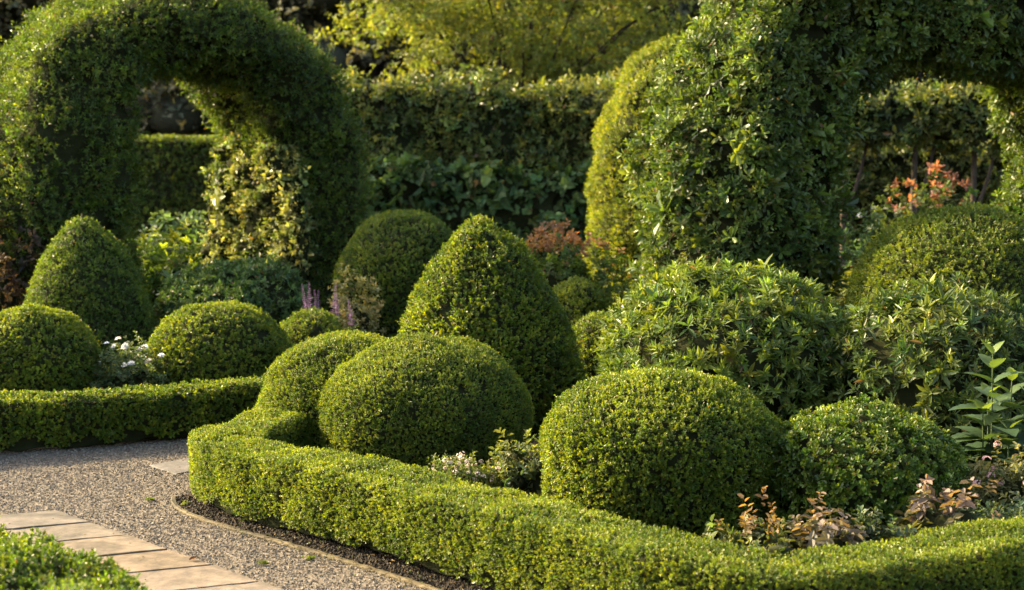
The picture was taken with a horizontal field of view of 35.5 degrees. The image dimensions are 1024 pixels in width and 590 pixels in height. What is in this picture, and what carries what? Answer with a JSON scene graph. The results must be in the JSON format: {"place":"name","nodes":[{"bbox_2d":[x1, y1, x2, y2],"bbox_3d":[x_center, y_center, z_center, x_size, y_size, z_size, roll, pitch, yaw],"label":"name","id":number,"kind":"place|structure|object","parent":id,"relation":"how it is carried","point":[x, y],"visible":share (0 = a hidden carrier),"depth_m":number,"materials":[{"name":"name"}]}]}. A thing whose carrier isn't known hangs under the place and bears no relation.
{"place":"outdoors","nodes":[
{"label":"outdoors","id":0,"kind":"place"},
{"bbox_2d":[0,438,419,589],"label":"gravel path","id":1,"kind":"structure","parent":0,"point":[309,579],"depth_m":9.62,"materials":[{"name":"beige gravel"}]},
{"bbox_2d":[0,510,88,529],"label":"paving slab","id":2,"kind":"structure","parent":1,"relation":"on","point":[18,521],"depth_m":9.31,"materials":[{"name":"stone"}]},
{"bbox_2d":[4,522,125,544],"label":"paving slab","id":3,"kind":"structure","parent":1,"relation":"on","point":[70,532],"depth_m":9.02,"materials":[{"name":"stone"}]},
{"bbox_2d":[0,523,151,589],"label":"box hedge","id":4,"kind":"object","parent":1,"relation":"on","point":[26,565],"visible":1,"depth_m":6.07,"materials":[{"name":"green plant"}]},
{"bbox_2d":[34,535,166,556],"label":"paving slab","id":5,"kind":"structure","parent":1,"relation":"on","point":[116,545],"depth_m":8.66,"materials":[{"name":"stone"}]},
{"bbox_2d":[70,550,210,573],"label":"paving slab","id":6,"kind":"structure","parent":1,"relation":"on","point":[153,561],"depth_m":8.31,"materials":[{"name":"stone"}]},
{"bbox_2d":[149,458,189,475],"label":"paving slab","id":7,"kind":"structure","parent":1,"relation":"on","point":[180,466],"depth_m":11.10,"materials":[{"name":"stone"}]},
{"bbox_2d":[5,460,348,587],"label":"leaf litter","id":8,"kind":"object","parent":1,"relation":"on","point":[149,530],"visible":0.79,"depth_m":9.41,"materials":[{"name":"brown plant"}]},
{"bbox_2d":[114,565,257,589],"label":"paving slab","id":9,"kind":"structure","parent":1,"relation":"on","point":[195,577],"depth_m":7.96,"materials":[{"name":"stone"}]},
{"bbox_2d":[189,582,283,589],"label":"paving slab","id":10,"kind":"structure","parent":1,"relation":"on","point":[258,586],"depth_m":7.78,"materials":[{"name":"stone"}]},
{"bbox_2d":[256,560,268,564],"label":"weed tuft","id":11,"kind":"object","parent":1,"relation":"on","point":[263,562],"visible":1,"depth_m":8.29,"materials":[{"name":"green plant"}]},
{"bbox_2d":[301,554,314,560],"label":"weed tuft","id":12,"kind":"object","parent":1,"relation":"on","point":[309,557],"visible":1,"depth_m":8.41,"materials":[{"name":"green plant"}]},
{"bbox_2d":[1,280,844,452],"bbox_3d":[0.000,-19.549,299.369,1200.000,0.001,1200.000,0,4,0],"label":"ground","id":13,"kind":"structure","parent":0,"point":[141,440],"depth_m":12.17,"materials":[{"name":"soil"}]},
{"bbox_2d":[0,202,55,312],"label":"dark shrub","id":14,"kind":"object","parent":13,"relation":"on","point":[11,295],"visible":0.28,"depth_m":17.08,"materials":[{"name":"brown plant"}]},
{"bbox_2d":[0,0,55,66],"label":"dark tree","id":15,"kind":"object","parent":13,"relation":"on","point":[7,37],"visible":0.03,"depth_m":56.72,"materials":[{"name":"green plant"}]},
{"bbox_2d":[0,302,103,399],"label":"topiary ball","id":16,"kind":"object","parent":13,"relation":"on","point":[46,348],"visible":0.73,"depth_m":13.20,"materials":[{"name":"green plant"}]},
{"bbox_2d":[0,0,171,95],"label":"dark tree","id":17,"kind":"object","parent":13,"relation":"on","point":[13,7],"visible":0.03,"depth_m":55.37,"materials":[{"name":"green plant"}]},
{"bbox_2d":[22,213,159,381],"bbox_3d":[-4.239,0.021,16.044,1.471,1.683,1.499,0,4,0],"label":"topiary cone","id":18,"kind":"object","parent":13,"relation":"on","point":[86,274],"visible":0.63,"depth_m":15.68,"materials":[{"name":"green plant"}]},
{"bbox_2d":[73,331,185,397],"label":"white-flowered plant","id":19,"kind":"object","parent":13,"relation":"on","point":[131,372],"visible":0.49,"depth_m":13.47,"materials":[{"name":"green plant"}]},
{"bbox_2d":[0,373,267,451],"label":"box hedge","id":20,"kind":"object","parent":13,"relation":"on","point":[86,418],"visible":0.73,"depth_m":11.96,"materials":[{"name":"green plant"}]},
{"bbox_2d":[122,237,170,289],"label":"leafy perennial","id":21,"kind":"object","parent":13,"relation":"on","point":[159,268],"visible":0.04,"depth_m":20.34,"materials":[{"name":"green plant"}]},
{"bbox_2d":[132,217,204,317],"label":"lime bush","id":22,"kind":"object","parent":13,"relation":"on","point":[174,262],"visible":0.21,"depth_m":18.86,"materials":[{"name":"green plant"}]},
{"bbox_2d":[130,208,208,269],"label":"leafy perennial","id":23,"kind":"object","parent":13,"relation":"on","point":[164,217],"visible":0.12,"depth_m":22.32,"materials":[{"name":"green plant"}]},
{"bbox_2d":[122,133,220,264],"bbox_3d":[-7.987,-1.789,32.630,8.312,3.083,1.277,0,4,4],"label":"tall hedge","id":24,"kind":"object","parent":13,"relation":"on","point":[175,181],"visible":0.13,"depth_m":32.05,"materials":[{"name":"green plant"}]},
{"bbox_2d":[0,0,379,322],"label":"hedge arch","id":25,"kind":"structure","parent":13,"relation":"on","point":[72,72],"depth_m":18.24,"materials":[{"name":"green plant"}]},
{"bbox_2d":[195,127,321,316],"bbox_3d":[-3.271,-0.767,20.328,0.716,2.779,2.454,-4,6,-44],"label":"climbing vine","id":26,"kind":"object","parent":25,"relation":"attached to","point":[271,182],"visible":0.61,"depth_m":20.11,"materials":[{"name":"green plant"}]},
{"bbox_2d":[146,299,293,384],"bbox_3d":[-2.577,0.516,14.073,1.320,0.962,1.362,0,4,0],"label":"topiary ball","id":27,"kind":"object","parent":13,"relation":"on","point":[234,339],"visible":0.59,"depth_m":13.62,"materials":[{"name":"green plant"}]},
{"bbox_2d":[81,0,369,141],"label":"dark tree","id":28,"kind":"object","parent":13,"relation":"on","point":[169,112],"visible":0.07,"depth_m":52.77,"materials":[{"name":"green plant"}]},
{"bbox_2d":[148,254,315,325],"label":"evergreen shrub","id":29,"kind":"object","parent":13,"relation":"on","point":[272,290],"visible":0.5,"depth_m":16.42,"materials":[{"name":"green plant"}]},
{"bbox_2d":[171,496,442,589],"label":"edging strip","id":30,"kind":"object","parent":13,"relation":"on","point":[176,506],"visible":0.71,"depth_m":8.60,"materials":[{"name":"stone"}]},
{"bbox_2d":[279,306,345,346],"bbox_3d":[-1.919,0.506,15.272,0.827,0.812,0.827,0,4,0],"label":"topiary ball","id":31,"kind":"object","parent":13,"relation":"on","point":[310,325],"visible":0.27,"depth_m":15.09,"materials":[{"name":"green plant"}]},
{"bbox_2d":[302,282,358,330],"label":"salvia clump","id":32,"kind":"object","parent":13,"relation":"on","point":[334,307],"visible":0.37,"depth_m":15.71,"materials":[{"name":"purple plant"}]},
{"bbox_2d":[326,260,385,335],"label":"variegated shrub","id":33,"kind":"object","parent":13,"relation":"on","point":[364,322],"visible":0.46,"depth_m":16.50,"materials":[{"name":"green plant"}]},
{"bbox_2d":[210,0,536,140],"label":"dark tree","id":34,"kind":"object","parent":13,"relation":"on","point":[317,17],"visible":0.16,"depth_m":53.79,"materials":[{"name":"green plant"}]},
{"bbox_2d":[342,2,431,95],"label":"dark tree","id":35,"kind":"object","parent":13,"relation":"on","point":[368,68],"visible":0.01,"depth_m":59.69,"materials":[{"name":"green plant"}]},
{"bbox_2d":[331,207,457,338],"bbox_3d":[-1.205,-0.106,17.640,1.586,1.740,1.585,0,4,0],"label":"topiary ball","id":36,"kind":"object","parent":13,"relation":"on","point":[395,252],"visible":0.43,"depth_m":17.07,"materials":[{"name":"green plant"}]},
{"bbox_2d":[332,61,628,182],"bbox_3d":[-0.056,-2.179,30.220,10.791,4.416,2.090,0,4,4],"label":"tall hedge","id":37,"kind":"object","parent":13,"relation":"on","point":[488,119],"visible":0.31,"depth_m":29.75,"materials":[{"name":"green plant"}]},
{"bbox_2d":[355,150,599,274],"bbox_3d":[-0.511,-1.181,29.304,7.757,2.924,1.456,0,4,4],"label":"climbing vine","id":38,"kind":"object","parent":37,"relation":"attached to","point":[517,206],"visible":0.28,"depth_m":29.04,"materials":[{"name":"green plant"}]},
{"bbox_2d":[340,0,639,96],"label":"dark tree","id":39,"kind":"object","parent":13,"relation":"on","point":[464,44],"visible":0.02,"depth_m":53.64,"materials":[{"name":"green plant"}]},
{"bbox_2d":[308,0,703,97],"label":"spreading tree","id":40,"kind":"object","parent":13,"relation":"on","point":[539,61],"visible":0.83,"depth_m":40.79,"materials":[{"name":"green plant"}]},
{"bbox_2d":[523,217,631,313],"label":"rose bush","id":41,"kind":"object","parent":13,"relation":"on","point":[560,270],"visible":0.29,"depth_m":19.01,"materials":[{"name":"orange plant"}]},
{"bbox_2d":[553,275,615,333],"bbox_3d":[0.662,0.313,16.460,0.826,1.046,0.821,-3,5,-38],"label":"topiary ball","id":42,"kind":"object","parent":13,"relation":"on","point":[580,299],"visible":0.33,"depth_m":16.24,"materials":[{"name":"green plant"}]},
{"bbox_2d":[571,310,620,378],"bbox_3d":[0.808,0.549,14.273,0.741,0.865,0.705,0,4,0],"label":"topiary ball","id":43,"kind":"object","parent":13,"relation":"on","point":[588,332],"visible":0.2,"depth_m":14.06,"materials":[{"name":"green plant"}]},
{"bbox_2d":[547,0,718,91],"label":"dark tree","id":44,"kind":"object","parent":13,"relation":"on","point":[683,9],"visible":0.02,"depth_m":53.89,"materials":[{"name":"green plant"}]},
{"bbox_2d":[582,31,690,305],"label":"topiary column","id":45,"kind":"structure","parent":13,"relation":"on","point":[611,215],"depth_m":20.45,"materials":[{"name":"green plant"}]},
{"bbox_2d":[615,0,1023,332],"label":"hedge arch","id":46,"kind":"structure","parent":13,"relation":"on","point":[743,122],"depth_m":15.28,"materials":[{"name":"green plant"}]},
{"bbox_2d":[686,0,966,152],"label":"dark tree","id":47,"kind":"object","parent":13,"relation":"on","point":[894,93],"depth_m":53.81,"materials":[{"name":"green plant"}]},
{"bbox_2d":[824,267,852,308],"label":"leafy perennial","id":48,"kind":"object","parent":13,"relation":"on","point":[844,291],"visible":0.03,"depth_m":17.51,"materials":[{"name":"green plant"}]},
{"bbox_2d":[832,208,885,300],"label":"leafy perennial","id":49,"kind":"object","parent":13,"relation":"on","point":[870,229],"visible":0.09,"depth_m":19.25,"materials":[{"name":"green plant"}]},
{"bbox_2d":[857,159,978,243],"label":"rose bush","id":50,"kind":"object","parent":13,"relation":"on","point":[924,201],"visible":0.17,"depth_m":20.89,"materials":[{"name":"orange plant"}]},
{"bbox_2d":[819,139,1021,266],"bbox_3d":[7.223,-1.471,28.915,10.161,3.304,1.665,0,4,3],"label":"tall hedge","id":51,"kind":"object","parent":13,"relation":"on","point":[879,173],"visible":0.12,"depth_m":28.54,"materials":[{"name":"green plant"}]},
{"bbox_2d":[829,77,1015,265],"bbox_3d":[6.511,-1.784,26.044,6.442,3.824,1.945,0,4,0],"label":"pleached hedge","id":52,"kind":"object","parent":13,"relation":"on","point":[913,119],"visible":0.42,"depth_m":25.57,"materials":[{"name":"green plant"}]},
{"bbox_2d":[856,53,1009,156],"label":"dark tree","id":53,"kind":"object","parent":13,"relation":"on","point":[923,75],"visible":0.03,"depth_m":55.45,"materials":[{"name":"green plant"}]},
{"bbox_2d":[844,201,1023,398],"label":"topiary ball","id":54,"kind":"object","parent":13,"relation":"on","point":[979,244],"visible":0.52,"depth_m":14.02,"materials":[{"name":"green plant"}]},
{"bbox_2d":[176,433,978,589],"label":"planting bed","id":55,"kind":"object","parent":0,"point":[533,442],"visible":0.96,"depth_m":8.93,"materials":[{"name":"soil"}]},
{"bbox_2d":[252,328,386,448],"bbox_3d":[-1.193,0.707,11.423,1.344,0.952,1.336,0,4,0],"label":"topiary ball","id":56,"kind":"object","parent":55,"relation":"on","point":[299,377],"visible":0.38,"depth_m":11.06,"materials":[{"name":"green plant"}]},
{"bbox_2d":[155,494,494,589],"bbox_3d":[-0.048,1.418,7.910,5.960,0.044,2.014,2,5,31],"label":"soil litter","id":57,"kind":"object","parent":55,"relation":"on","point":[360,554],"visible":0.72,"depth_m":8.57,"materials":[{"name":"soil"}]},
{"bbox_2d":[315,331,535,479],"bbox_3d":[-0.598,0.729,10.973,1.534,0.975,1.498,0,4,0],"label":"topiary ball","id":58,"kind":"object","parent":55,"relation":"on","point":[418,398],"visible":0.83,"depth_m":10.44,"materials":[{"name":"green plant"}]},
{"bbox_2d":[427,450,502,496],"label":"spirea bush","id":59,"kind":"object","parent":55,"relation":"on","point":[457,468],"visible":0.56,"depth_m":9.78,"materials":[{"name":"green plant"}]},
{"bbox_2d":[395,213,588,433],"bbox_3d":[-0.199,0.200,13.043,1.684,1.751,1.661,0,4,0],"label":"topiary cone","id":60,"kind":"object","parent":55,"relation":"on","point":[482,284],"visible":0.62,"depth_m":12.63,"materials":[{"name":"green plant"}]},
{"bbox_2d":[485,427,543,498],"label":"leafy perennial","id":61,"kind":"object","parent":55,"relation":"on","point":[516,471],"visible":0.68,"depth_m":9.79,"materials":[{"name":"green plant"}]},
{"bbox_2d":[187,405,1023,589],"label":"box hedge","id":62,"kind":"object","parent":55,"relation":"on","point":[264,466],"visible":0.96,"depth_m":7.55,"materials":[{"name":"green plant"}]},
{"bbox_2d":[536,365,785,538],"bbox_3d":[0.891,0.866,9.389,1.499,0.923,1.487,0,4,0],"label":"topiary ball","id":63,"kind":"object","parent":55,"relation":"on","point":[684,450],"visible":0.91,"depth_m":8.86,"materials":[{"name":"green plant"}]},
{"bbox_2d":[593,251,868,425],"bbox_3d":[1.614,0.453,11.787,2.093,1.548,2.165,0,4,0],"label":"evergreen shrub","id":64,"kind":"object","parent":55,"relation":"on","point":[765,341],"visible":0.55,"depth_m":11.13,"materials":[{"name":"green plant"}]},
{"bbox_2d":[701,486,795,558],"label":"coral plant","id":65,"kind":"object","parent":55,"relation":"on","point":[755,534],"visible":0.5,"depth_m":8.11,"materials":[{"name":"brown plant"}]},
{"bbox_2d":[780,491,868,557],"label":"coral plant","id":66,"kind":"object","parent":55,"relation":"on","point":[821,531],"visible":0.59,"depth_m":8.15,"materials":[{"name":"brown plant"}]},
{"bbox_2d":[765,392,970,539],"bbox_3d":[1.999,0.962,9.207,1.222,0.783,1.237,0,4,0],"label":"clipped shrub","id":67,"kind":"object","parent":55,"relation":"on","point":[849,458],"visible":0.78,"depth_m":8.83,"materials":[{"name":"green plant"}]},
{"bbox_2d":[846,500,916,544],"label":"coral plant","id":68,"kind":"object","parent":55,"relation":"on","point":[872,532],"visible":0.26,"depth_m":8.29,"materials":[{"name":"plant"}]},
{"bbox_2d":[817,272,1023,472],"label":"evergreen shrub","id":69,"kind":"object","parent":55,"relation":"on","point":[920,358],"visible":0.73,"depth_m":10.59,"materials":[{"name":"green plant"}]},
{"bbox_2d":[868,474,1000,544],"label":"coral plant","id":70,"kind":"object","parent":55,"relation":"on","point":[922,517],"visible":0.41,"depth_m":8.35,"materials":[{"name":"brown plant"}]},
{"bbox_2d":[916,491,1023,532],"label":"leafy perennial","id":71,"kind":"object","parent":55,"relation":"on","point":[976,513],"visible":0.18,"depth_m":8.47,"materials":[{"name":"green plant"}]},
{"bbox_2d":[948,341,1023,487],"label":"broad leaved plant","id":72,"kind":"object","parent":55,"relation":"on","point":[1008,434],"visible":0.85,"depth_m":9.63,"materials":[{"name":"green plant"}]},
{"bbox_2d":[950,436,1023,519],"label":"spirea bush","id":73,"kind":"object","parent":55,"relation":"on","point":[1006,485],"visible":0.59,"depth_m":8.93,"materials":[{"name":"green plant"}]}
]}

